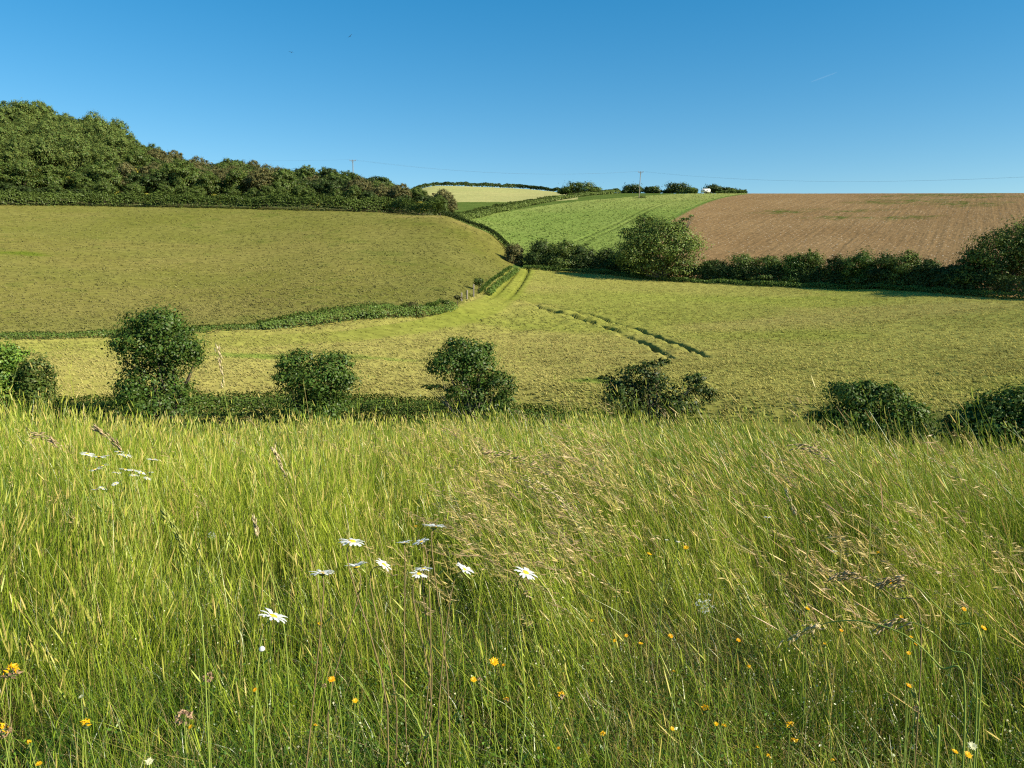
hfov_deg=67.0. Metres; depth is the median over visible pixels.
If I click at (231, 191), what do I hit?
woodland tree
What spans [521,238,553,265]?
hedgerow bush
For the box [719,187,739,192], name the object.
skyline tree
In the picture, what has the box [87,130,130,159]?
woodland tree
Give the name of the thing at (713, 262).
hedgerow bush
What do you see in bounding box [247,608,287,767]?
daisy
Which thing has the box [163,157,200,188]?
woodland tree
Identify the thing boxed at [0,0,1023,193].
sky
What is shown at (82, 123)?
woodland tree
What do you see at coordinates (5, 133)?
woodland tree
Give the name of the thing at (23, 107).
woodland tree
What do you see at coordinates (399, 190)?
woodland tree
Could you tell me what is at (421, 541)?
daisy
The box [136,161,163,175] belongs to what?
woodland tree
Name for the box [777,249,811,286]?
hedgerow bush
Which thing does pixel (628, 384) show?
sycamore tree
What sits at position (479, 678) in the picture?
dry clover
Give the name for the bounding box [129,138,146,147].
woodland tree
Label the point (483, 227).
boundary hedge
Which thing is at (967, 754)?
hawkbit
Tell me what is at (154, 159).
woodland tree
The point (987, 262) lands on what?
ash tree
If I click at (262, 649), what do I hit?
daisy bud
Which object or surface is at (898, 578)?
grass stalk
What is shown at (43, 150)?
woodland tree
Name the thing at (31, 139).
woodland tree
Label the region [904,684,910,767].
hawkbit
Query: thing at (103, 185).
woodland tree
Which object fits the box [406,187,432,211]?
woodland tree
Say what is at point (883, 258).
hedgerow bush
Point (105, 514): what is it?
daisy
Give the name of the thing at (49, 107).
woodland tree
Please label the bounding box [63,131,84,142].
woodland tree
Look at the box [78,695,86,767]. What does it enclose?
hawkbit
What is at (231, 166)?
woodland tree
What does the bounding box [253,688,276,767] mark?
hawkbit
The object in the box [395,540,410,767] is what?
daisy
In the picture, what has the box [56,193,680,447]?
grass verge ground
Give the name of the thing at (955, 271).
hedgerow bush
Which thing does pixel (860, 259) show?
hedgerow bush
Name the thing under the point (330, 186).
woodland tree
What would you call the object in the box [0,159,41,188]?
woodland tree
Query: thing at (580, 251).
hedgerow bush
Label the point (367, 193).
woodland tree
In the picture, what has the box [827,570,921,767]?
grass stalk
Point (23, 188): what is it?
woodland tree
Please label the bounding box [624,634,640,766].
hawkbit
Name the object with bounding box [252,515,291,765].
grass stalk
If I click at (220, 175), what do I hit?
woodland tree
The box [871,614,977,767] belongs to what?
grass stalk
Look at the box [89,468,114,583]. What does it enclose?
daisy
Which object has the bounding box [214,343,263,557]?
grass stalk
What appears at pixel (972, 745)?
hawkbit
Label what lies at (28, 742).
vetch
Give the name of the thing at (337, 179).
woodland tree
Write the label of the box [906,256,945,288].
hedgerow bush
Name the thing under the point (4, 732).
vetch
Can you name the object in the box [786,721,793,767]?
vetch
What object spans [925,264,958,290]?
hedgerow bush
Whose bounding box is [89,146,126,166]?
woodland tree
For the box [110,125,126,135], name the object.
woodland tree
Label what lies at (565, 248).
hedgerow bush
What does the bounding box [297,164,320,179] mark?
woodland tree
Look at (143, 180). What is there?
woodland tree
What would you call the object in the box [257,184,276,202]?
woodland tree
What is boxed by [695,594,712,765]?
umbel flower
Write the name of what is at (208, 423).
roadside hedge
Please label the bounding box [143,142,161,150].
woodland tree
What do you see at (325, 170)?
woodland tree
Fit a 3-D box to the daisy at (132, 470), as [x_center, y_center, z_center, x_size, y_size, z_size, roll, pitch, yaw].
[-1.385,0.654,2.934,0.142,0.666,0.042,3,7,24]
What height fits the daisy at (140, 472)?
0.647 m
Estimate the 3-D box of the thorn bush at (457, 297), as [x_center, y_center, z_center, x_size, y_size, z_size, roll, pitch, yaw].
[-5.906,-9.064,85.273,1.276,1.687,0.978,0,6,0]
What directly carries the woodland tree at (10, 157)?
on the woodland ground at (216, 205)
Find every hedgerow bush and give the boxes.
[502,242,525,264]
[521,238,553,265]
[543,238,577,270]
[563,242,598,271]
[588,244,618,273]
[606,244,634,274]
[697,258,730,281]
[723,252,762,282]
[745,253,783,284]
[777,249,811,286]
[795,248,826,285]
[819,254,853,286]
[838,245,880,289]
[863,249,905,288]
[877,249,923,289]
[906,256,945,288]
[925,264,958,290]
[942,261,977,292]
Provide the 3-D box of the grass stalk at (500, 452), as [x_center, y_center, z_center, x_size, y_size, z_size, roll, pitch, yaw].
[0.085,0.597,2.706,0.401,0.752,0.043,1,6,5]
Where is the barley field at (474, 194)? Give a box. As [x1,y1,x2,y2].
[422,186,577,201]
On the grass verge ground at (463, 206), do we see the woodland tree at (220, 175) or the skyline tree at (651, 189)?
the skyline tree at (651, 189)
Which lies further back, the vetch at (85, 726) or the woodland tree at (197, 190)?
the woodland tree at (197, 190)
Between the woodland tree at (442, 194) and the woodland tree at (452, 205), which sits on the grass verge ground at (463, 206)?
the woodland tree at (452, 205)
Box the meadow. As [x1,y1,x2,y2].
[0,360,1023,767]
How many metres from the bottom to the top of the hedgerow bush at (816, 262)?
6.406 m
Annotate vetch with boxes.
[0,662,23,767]
[0,723,11,767]
[26,740,36,767]
[80,718,95,767]
[311,724,316,767]
[318,622,342,766]
[407,525,416,627]
[503,697,508,745]
[556,690,581,767]
[600,730,611,767]
[670,670,674,747]
[691,704,709,767]
[722,723,730,767]
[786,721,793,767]
[789,737,797,767]
[823,642,831,764]
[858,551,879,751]
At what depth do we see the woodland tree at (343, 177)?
189.42 m
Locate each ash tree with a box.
[605,211,714,279]
[946,213,1023,291]
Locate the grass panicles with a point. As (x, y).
(563, 516)
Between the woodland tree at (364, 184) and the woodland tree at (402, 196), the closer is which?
the woodland tree at (402, 196)
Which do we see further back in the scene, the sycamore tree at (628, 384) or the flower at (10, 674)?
the sycamore tree at (628, 384)
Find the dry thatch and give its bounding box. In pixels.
[0,521,1023,767]
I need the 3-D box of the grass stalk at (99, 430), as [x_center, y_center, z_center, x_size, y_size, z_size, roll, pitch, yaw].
[-1.148,0.550,2.325,0.176,0.885,0.023,-2,7,-16]
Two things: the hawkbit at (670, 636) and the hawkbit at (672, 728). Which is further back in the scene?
the hawkbit at (670, 636)
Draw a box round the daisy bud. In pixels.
[259,646,271,766]
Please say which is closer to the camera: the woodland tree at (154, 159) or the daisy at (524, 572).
the daisy at (524, 572)
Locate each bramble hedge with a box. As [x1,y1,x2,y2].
[0,322,260,339]
[256,298,457,328]
[478,265,518,295]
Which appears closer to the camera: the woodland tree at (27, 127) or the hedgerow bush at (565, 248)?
the hedgerow bush at (565, 248)
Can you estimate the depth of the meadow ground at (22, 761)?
2.26 m
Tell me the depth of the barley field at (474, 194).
347.09 m
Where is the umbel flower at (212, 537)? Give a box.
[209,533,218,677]
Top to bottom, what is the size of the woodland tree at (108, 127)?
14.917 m
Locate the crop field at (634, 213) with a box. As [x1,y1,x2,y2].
[468,193,746,275]
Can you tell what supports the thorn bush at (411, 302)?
on the hay field at (524, 277)
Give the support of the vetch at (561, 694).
on the meadow ground at (22, 761)
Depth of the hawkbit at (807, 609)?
1.68 m
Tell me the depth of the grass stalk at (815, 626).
1.27 m
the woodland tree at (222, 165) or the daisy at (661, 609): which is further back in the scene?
the woodland tree at (222, 165)
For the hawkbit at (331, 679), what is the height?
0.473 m
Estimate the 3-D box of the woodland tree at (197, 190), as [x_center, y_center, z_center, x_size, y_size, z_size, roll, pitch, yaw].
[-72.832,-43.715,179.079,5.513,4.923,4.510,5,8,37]
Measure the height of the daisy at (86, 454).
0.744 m
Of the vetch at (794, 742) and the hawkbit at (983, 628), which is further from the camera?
the hawkbit at (983, 628)
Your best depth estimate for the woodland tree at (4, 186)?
168.25 m
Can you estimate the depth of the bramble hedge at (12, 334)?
62.89 m
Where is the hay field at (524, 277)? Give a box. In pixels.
[0,267,1023,467]
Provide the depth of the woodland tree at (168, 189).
174.28 m
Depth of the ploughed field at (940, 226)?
182.28 m
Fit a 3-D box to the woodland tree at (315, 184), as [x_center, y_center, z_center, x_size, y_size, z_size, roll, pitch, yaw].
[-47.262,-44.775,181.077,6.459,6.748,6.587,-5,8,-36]
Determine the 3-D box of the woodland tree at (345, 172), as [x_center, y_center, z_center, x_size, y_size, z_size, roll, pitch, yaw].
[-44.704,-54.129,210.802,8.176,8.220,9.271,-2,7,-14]
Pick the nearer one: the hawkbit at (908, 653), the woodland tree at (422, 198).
the hawkbit at (908, 653)
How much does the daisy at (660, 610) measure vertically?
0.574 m
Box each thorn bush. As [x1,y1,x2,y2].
[349,311,384,318]
[399,300,425,317]
[440,299,452,305]
[454,295,462,303]
[474,277,486,289]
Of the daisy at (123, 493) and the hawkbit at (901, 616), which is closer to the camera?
the hawkbit at (901, 616)
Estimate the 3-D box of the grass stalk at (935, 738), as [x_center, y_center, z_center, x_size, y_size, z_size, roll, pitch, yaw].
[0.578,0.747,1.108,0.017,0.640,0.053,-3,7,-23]
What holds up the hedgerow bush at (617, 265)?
on the hay field at (524, 277)
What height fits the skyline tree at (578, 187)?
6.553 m
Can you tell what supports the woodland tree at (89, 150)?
on the woodland ground at (216, 205)
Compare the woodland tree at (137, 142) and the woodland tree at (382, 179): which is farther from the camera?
the woodland tree at (137, 142)
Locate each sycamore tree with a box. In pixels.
[0,338,47,424]
[97,297,213,431]
[265,346,374,432]
[420,334,518,427]
[594,357,720,434]
[800,377,944,452]
[928,377,1023,467]
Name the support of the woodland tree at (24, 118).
on the woodland ground at (216, 205)
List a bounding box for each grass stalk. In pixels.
[29,432,99,700]
[89,423,166,680]
[159,506,209,767]
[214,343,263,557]
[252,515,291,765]
[271,445,322,698]
[393,690,433,767]
[480,448,593,645]
[517,475,616,700]
[776,620,965,767]
[784,487,807,757]
[786,444,870,703]
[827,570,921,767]
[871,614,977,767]
[873,575,981,767]
[908,687,939,767]
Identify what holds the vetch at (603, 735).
on the meadow ground at (22, 761)
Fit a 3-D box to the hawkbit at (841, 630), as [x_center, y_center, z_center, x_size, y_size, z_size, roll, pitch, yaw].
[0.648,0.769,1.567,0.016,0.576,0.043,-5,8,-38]
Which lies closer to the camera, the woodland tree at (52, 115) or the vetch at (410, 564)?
the vetch at (410, 564)
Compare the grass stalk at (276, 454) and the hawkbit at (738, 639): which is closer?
the hawkbit at (738, 639)
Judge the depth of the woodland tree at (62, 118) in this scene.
227.76 m
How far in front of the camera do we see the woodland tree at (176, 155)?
230.94 m
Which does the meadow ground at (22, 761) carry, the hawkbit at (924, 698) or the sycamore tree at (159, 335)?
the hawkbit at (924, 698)
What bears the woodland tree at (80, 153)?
on the woodland ground at (216, 205)
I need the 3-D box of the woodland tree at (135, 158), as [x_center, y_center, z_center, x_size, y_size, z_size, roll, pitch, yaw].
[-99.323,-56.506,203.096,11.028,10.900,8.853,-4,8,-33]
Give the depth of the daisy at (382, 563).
1.64 m
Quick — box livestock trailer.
[701,189,709,192]
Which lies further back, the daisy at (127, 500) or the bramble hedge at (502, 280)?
the bramble hedge at (502, 280)
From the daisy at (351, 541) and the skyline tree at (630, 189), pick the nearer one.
the daisy at (351, 541)
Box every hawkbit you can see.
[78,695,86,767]
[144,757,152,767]
[189,724,205,767]
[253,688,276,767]
[328,676,334,757]
[352,698,357,765]
[471,677,476,767]
[489,657,498,767]
[502,664,519,767]
[590,619,608,765]
[605,639,616,761]
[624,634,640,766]
[639,642,649,764]
[645,552,651,730]
[669,634,675,764]
[670,726,676,767]
[684,545,691,689]
[714,722,717,762]
[718,638,740,767]
[746,665,763,767]
[798,606,809,767]
[839,629,844,767]
[875,580,891,767]
[900,615,905,767]
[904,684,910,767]
[905,642,916,765]
[906,651,914,767]
[909,635,934,767]
[938,607,965,767]
[952,749,957,767]
[964,626,986,759]
[965,751,972,767]
[968,741,977,767]
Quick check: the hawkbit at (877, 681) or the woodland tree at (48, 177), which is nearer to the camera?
the hawkbit at (877, 681)
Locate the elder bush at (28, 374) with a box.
[10,352,62,425]
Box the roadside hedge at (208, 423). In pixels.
[3,418,507,444]
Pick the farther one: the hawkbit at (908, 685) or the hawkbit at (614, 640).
the hawkbit at (614, 640)
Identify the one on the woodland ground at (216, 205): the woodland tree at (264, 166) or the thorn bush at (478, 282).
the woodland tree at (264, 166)
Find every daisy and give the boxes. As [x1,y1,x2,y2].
[80,452,94,593]
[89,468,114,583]
[91,456,128,596]
[91,489,108,595]
[96,486,137,591]
[98,464,107,596]
[101,455,108,588]
[109,472,118,596]
[111,482,138,584]
[115,451,144,593]
[118,453,131,558]
[119,468,136,558]
[128,469,155,583]
[129,474,150,602]
[135,471,155,594]
[141,476,176,586]
[147,472,150,589]
[148,458,178,626]
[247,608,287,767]
[306,570,334,767]
[327,561,366,767]
[338,538,388,767]
[365,558,396,767]
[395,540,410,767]
[410,570,431,767]
[413,538,430,767]
[415,566,432,767]
[425,524,458,767]
[429,562,473,767]
[510,567,537,766]
[653,539,667,704]
[656,541,679,692]
[764,516,784,666]
[831,550,862,657]
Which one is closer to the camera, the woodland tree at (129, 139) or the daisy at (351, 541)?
the daisy at (351, 541)
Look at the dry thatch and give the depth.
2.21 m
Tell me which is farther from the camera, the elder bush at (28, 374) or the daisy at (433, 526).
the elder bush at (28, 374)
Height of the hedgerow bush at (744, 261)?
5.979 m
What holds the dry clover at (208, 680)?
on the meadow ground at (22, 761)
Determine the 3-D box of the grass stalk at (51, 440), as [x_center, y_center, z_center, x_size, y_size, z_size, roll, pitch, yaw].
[-1.347,0.566,2.337,0.149,0.862,0.030,-2,7,-14]
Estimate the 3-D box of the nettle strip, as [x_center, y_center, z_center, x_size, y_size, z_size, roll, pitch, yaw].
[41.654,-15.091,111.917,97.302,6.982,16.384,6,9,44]
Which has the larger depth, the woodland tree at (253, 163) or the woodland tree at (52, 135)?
the woodland tree at (253, 163)
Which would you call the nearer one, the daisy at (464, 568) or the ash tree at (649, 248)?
the daisy at (464, 568)
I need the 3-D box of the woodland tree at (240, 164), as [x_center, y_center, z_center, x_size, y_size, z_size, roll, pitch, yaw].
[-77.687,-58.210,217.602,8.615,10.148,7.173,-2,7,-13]
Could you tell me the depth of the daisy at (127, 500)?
3.10 m
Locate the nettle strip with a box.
[522,264,1023,298]
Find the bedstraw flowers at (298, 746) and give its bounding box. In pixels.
[14,540,1023,767]
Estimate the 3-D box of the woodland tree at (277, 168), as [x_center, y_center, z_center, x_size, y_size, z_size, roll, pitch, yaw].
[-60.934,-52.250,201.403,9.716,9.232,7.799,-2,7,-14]
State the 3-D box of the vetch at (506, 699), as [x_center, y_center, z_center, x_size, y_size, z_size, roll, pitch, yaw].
[-0.012,0.809,1.477,0.012,0.452,0.027,-1,7,-12]
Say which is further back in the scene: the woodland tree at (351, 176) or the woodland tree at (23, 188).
the woodland tree at (351, 176)
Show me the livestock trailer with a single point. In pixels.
(705, 190)
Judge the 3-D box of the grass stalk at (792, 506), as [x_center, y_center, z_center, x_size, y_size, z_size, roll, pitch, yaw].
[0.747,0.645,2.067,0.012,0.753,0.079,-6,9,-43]
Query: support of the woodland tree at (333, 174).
on the woodland ground at (216, 205)
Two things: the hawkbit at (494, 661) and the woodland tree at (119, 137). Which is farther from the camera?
the woodland tree at (119, 137)
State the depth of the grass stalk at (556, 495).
2.27 m
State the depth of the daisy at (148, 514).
3.15 m
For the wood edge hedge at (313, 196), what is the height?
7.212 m
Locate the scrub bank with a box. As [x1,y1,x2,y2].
[435,190,620,219]
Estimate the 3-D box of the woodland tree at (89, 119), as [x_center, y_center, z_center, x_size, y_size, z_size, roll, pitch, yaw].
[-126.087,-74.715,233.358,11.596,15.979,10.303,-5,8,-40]
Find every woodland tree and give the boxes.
[0,100,29,115]
[0,104,24,122]
[0,116,19,133]
[0,126,11,139]
[0,132,38,166]
[0,148,35,186]
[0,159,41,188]
[0,161,12,184]
[0,181,17,199]
[4,97,42,125]
[10,124,26,138]
[13,114,33,125]
[14,118,35,135]
[15,185,35,202]
[19,135,67,173]
[21,133,50,161]
[29,99,54,114]
[30,116,60,134]
[31,100,51,121]
[32,123,54,135]
[32,187,49,201]
[33,164,69,189]
[38,110,61,122]
[39,126,71,147]
[46,182,66,201]
[52,118,78,132]
[53,134,93,187]
[56,113,79,123]
[58,125,83,136]
[60,111,74,119]
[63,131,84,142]
[63,134,93,146]
[65,169,97,189]
[66,135,97,166]
[67,188,84,201]
[75,119,87,129]
[75,163,93,180]
[76,110,110,124]
[77,121,108,137]
[77,181,96,201]
[85,120,119,138]
[86,142,117,164]
[86,160,123,192]
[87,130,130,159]
[88,133,105,142]
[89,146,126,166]
[91,178,120,202]
[109,117,135,142]
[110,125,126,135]
[115,136,132,158]
[115,161,136,191]
[121,171,158,192]
[122,182,144,202]
[123,135,148,152]
[123,149,150,167]
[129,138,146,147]
[130,145,156,160]
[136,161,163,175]
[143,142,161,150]
[145,169,179,193]
[147,148,169,161]
[147,157,163,163]
[148,166,173,185]
[155,183,174,204]
[160,157,173,163]
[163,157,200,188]
[167,150,183,159]
[171,183,190,199]
[186,185,206,197]
[187,161,207,170]
[188,155,211,167]
[191,171,224,200]
[206,166,221,171]
[211,168,228,194]
[215,157,238,193]
[219,167,248,195]
[222,165,237,190]
[224,188,241,201]
[233,159,245,167]
[239,168,276,193]
[242,159,260,167]
[242,187,259,204]
[245,164,254,168]
[256,163,275,169]
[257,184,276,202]
[268,169,296,193]
[270,165,296,176]
[274,168,299,181]
[274,186,292,204]
[291,182,316,204]
[292,168,301,175]
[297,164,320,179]
[298,179,321,204]
[305,175,320,182]
[311,175,344,202]
[315,166,338,177]
[317,179,343,200]
[322,172,342,178]
[329,188,343,205]
[339,170,358,177]
[339,174,350,190]
[341,174,376,196]
[341,178,353,191]
[341,184,361,206]
[347,173,365,179]
[359,190,377,209]
[363,176,390,186]
[367,182,390,209]
[370,181,389,206]
[375,175,393,186]
[388,183,411,208]
[393,194,411,212]
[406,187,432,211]
[415,194,433,214]
[429,188,453,214]
[432,195,448,214]
[437,195,458,216]
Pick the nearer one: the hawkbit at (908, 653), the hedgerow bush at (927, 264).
the hawkbit at (908, 653)
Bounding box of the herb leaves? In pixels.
[0,564,1023,767]
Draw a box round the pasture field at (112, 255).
[0,204,514,338]
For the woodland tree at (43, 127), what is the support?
on the woodland ground at (216, 205)
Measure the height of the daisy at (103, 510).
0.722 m
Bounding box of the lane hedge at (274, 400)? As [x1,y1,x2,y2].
[0,390,983,465]
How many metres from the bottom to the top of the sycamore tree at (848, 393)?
5.232 m
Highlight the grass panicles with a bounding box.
[9,386,1023,635]
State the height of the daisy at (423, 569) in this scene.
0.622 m
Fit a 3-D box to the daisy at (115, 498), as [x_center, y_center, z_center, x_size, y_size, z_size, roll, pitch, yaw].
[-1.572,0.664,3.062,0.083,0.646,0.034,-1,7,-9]
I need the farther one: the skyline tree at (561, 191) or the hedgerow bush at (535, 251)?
the skyline tree at (561, 191)
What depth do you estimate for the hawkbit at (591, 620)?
1.74 m
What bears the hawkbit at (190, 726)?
on the meadow ground at (22, 761)
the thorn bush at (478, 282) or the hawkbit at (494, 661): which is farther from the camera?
the thorn bush at (478, 282)
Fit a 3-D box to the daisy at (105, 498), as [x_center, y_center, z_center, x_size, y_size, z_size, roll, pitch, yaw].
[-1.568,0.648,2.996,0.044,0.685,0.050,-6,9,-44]
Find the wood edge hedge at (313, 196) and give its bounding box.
[0,186,444,215]
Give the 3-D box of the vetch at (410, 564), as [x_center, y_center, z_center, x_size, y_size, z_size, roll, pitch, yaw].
[-0.312,0.717,2.498,0.026,0.548,0.056,-6,9,-44]
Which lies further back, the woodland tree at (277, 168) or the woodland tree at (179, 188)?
the woodland tree at (277, 168)
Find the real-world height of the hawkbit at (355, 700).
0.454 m
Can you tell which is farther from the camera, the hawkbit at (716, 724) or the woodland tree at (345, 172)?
the woodland tree at (345, 172)
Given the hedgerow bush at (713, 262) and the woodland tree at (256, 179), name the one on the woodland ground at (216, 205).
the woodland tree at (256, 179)
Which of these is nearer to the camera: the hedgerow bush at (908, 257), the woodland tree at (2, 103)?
the hedgerow bush at (908, 257)
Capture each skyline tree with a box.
[556,185,573,194]
[564,180,596,193]
[618,183,642,192]
[642,185,662,192]
[663,181,690,193]
[685,187,697,193]
[701,184,723,192]
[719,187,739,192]
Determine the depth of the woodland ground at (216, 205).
174.74 m
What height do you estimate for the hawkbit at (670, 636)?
0.517 m
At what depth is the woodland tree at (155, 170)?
187.12 m
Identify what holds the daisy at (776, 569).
on the meadow ground at (22, 761)
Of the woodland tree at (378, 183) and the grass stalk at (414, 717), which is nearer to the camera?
the grass stalk at (414, 717)
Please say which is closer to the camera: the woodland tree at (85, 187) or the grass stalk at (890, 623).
the grass stalk at (890, 623)
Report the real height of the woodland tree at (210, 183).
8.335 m
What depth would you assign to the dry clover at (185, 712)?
1.28 m
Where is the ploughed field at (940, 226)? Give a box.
[644,193,1023,297]
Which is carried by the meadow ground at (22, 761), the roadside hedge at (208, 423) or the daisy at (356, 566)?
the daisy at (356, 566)
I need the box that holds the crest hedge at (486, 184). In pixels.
[415,181,560,191]
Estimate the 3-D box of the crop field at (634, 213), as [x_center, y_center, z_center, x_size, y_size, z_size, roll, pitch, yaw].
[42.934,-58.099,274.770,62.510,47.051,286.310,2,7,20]
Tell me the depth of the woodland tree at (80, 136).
198.18 m
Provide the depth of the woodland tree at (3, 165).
170.52 m
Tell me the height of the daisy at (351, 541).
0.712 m
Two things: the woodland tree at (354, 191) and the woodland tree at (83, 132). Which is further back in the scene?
the woodland tree at (83, 132)
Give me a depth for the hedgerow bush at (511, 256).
141.36 m
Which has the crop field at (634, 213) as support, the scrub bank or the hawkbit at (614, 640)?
the scrub bank
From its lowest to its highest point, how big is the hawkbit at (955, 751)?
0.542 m
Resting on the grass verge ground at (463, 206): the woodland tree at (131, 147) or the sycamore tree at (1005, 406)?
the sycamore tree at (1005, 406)
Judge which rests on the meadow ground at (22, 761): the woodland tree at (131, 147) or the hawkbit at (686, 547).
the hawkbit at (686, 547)
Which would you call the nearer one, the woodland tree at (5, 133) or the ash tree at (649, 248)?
the ash tree at (649, 248)
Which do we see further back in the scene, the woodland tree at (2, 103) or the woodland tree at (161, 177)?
the woodland tree at (2, 103)
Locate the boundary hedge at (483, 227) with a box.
[441,210,516,254]
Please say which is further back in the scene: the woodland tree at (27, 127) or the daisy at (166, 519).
the woodland tree at (27, 127)
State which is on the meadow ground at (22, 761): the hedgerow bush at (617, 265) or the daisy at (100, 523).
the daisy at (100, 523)
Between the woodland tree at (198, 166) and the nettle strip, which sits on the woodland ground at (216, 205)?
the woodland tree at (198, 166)
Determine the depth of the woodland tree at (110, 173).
177.95 m
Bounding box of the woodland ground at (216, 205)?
[0,175,440,215]
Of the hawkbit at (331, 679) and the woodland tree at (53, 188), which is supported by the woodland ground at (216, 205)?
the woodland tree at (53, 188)
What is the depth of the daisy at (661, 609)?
2.25 m
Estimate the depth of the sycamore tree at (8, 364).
34.19 m
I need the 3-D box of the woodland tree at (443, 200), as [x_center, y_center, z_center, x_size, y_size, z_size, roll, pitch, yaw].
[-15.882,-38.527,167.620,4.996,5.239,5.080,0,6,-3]
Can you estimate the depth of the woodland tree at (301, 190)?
175.18 m
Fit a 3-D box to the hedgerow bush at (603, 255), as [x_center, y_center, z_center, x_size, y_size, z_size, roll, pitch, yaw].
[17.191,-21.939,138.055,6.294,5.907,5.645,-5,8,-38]
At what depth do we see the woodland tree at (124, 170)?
186.12 m
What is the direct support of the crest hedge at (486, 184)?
on the barley field at (474, 194)
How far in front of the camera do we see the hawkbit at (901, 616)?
1.55 m
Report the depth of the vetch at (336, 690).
1.66 m
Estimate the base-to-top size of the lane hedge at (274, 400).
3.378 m
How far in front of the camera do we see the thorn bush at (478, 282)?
101.76 m
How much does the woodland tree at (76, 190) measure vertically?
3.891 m
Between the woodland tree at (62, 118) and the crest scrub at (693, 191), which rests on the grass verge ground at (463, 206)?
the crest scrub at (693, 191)
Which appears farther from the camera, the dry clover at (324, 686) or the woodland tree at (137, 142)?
the woodland tree at (137, 142)
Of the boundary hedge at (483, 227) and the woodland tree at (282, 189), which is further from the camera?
the woodland tree at (282, 189)
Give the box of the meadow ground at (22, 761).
[0,493,1023,767]
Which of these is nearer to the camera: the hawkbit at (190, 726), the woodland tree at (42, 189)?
the hawkbit at (190, 726)
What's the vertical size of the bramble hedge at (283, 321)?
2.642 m
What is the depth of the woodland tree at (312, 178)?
195.56 m
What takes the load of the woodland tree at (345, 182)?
on the woodland ground at (216, 205)
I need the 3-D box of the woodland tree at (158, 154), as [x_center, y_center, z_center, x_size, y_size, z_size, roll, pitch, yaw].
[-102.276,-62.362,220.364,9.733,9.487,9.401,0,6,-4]
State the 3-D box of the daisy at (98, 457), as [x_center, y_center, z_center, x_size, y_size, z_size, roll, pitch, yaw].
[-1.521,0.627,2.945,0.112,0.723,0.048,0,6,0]
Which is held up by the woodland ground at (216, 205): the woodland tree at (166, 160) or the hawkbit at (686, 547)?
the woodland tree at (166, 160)
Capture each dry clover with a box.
[173,709,193,767]
[202,672,213,767]
[321,684,338,767]
[477,677,502,767]
[906,706,918,767]
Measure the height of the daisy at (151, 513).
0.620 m
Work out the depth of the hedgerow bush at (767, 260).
121.70 m
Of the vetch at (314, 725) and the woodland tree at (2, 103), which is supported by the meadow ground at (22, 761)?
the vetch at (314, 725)
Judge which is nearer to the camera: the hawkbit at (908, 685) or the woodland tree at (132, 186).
the hawkbit at (908, 685)
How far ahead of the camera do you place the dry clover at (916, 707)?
1.25 m
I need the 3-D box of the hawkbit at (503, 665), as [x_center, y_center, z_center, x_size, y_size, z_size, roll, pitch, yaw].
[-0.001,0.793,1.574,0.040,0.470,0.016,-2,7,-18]
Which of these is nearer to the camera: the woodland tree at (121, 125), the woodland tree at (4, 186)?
the woodland tree at (4, 186)
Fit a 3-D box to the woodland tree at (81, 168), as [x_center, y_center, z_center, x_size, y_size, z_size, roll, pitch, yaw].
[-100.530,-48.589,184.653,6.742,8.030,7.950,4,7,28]
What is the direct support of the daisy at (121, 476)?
on the meadow ground at (22, 761)
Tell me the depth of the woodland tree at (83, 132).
215.10 m
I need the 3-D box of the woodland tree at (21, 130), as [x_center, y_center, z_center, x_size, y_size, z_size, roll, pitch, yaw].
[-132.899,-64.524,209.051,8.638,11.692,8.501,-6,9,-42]
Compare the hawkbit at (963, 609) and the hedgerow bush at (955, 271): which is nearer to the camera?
the hawkbit at (963, 609)
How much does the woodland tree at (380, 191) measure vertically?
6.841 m
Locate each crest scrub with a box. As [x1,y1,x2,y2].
[557,188,696,193]
[715,189,746,192]
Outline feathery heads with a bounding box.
[391,384,1023,713]
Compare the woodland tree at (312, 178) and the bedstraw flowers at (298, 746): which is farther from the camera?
the woodland tree at (312, 178)
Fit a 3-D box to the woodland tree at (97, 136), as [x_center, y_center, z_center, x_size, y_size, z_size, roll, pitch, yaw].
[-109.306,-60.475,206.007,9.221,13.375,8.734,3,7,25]

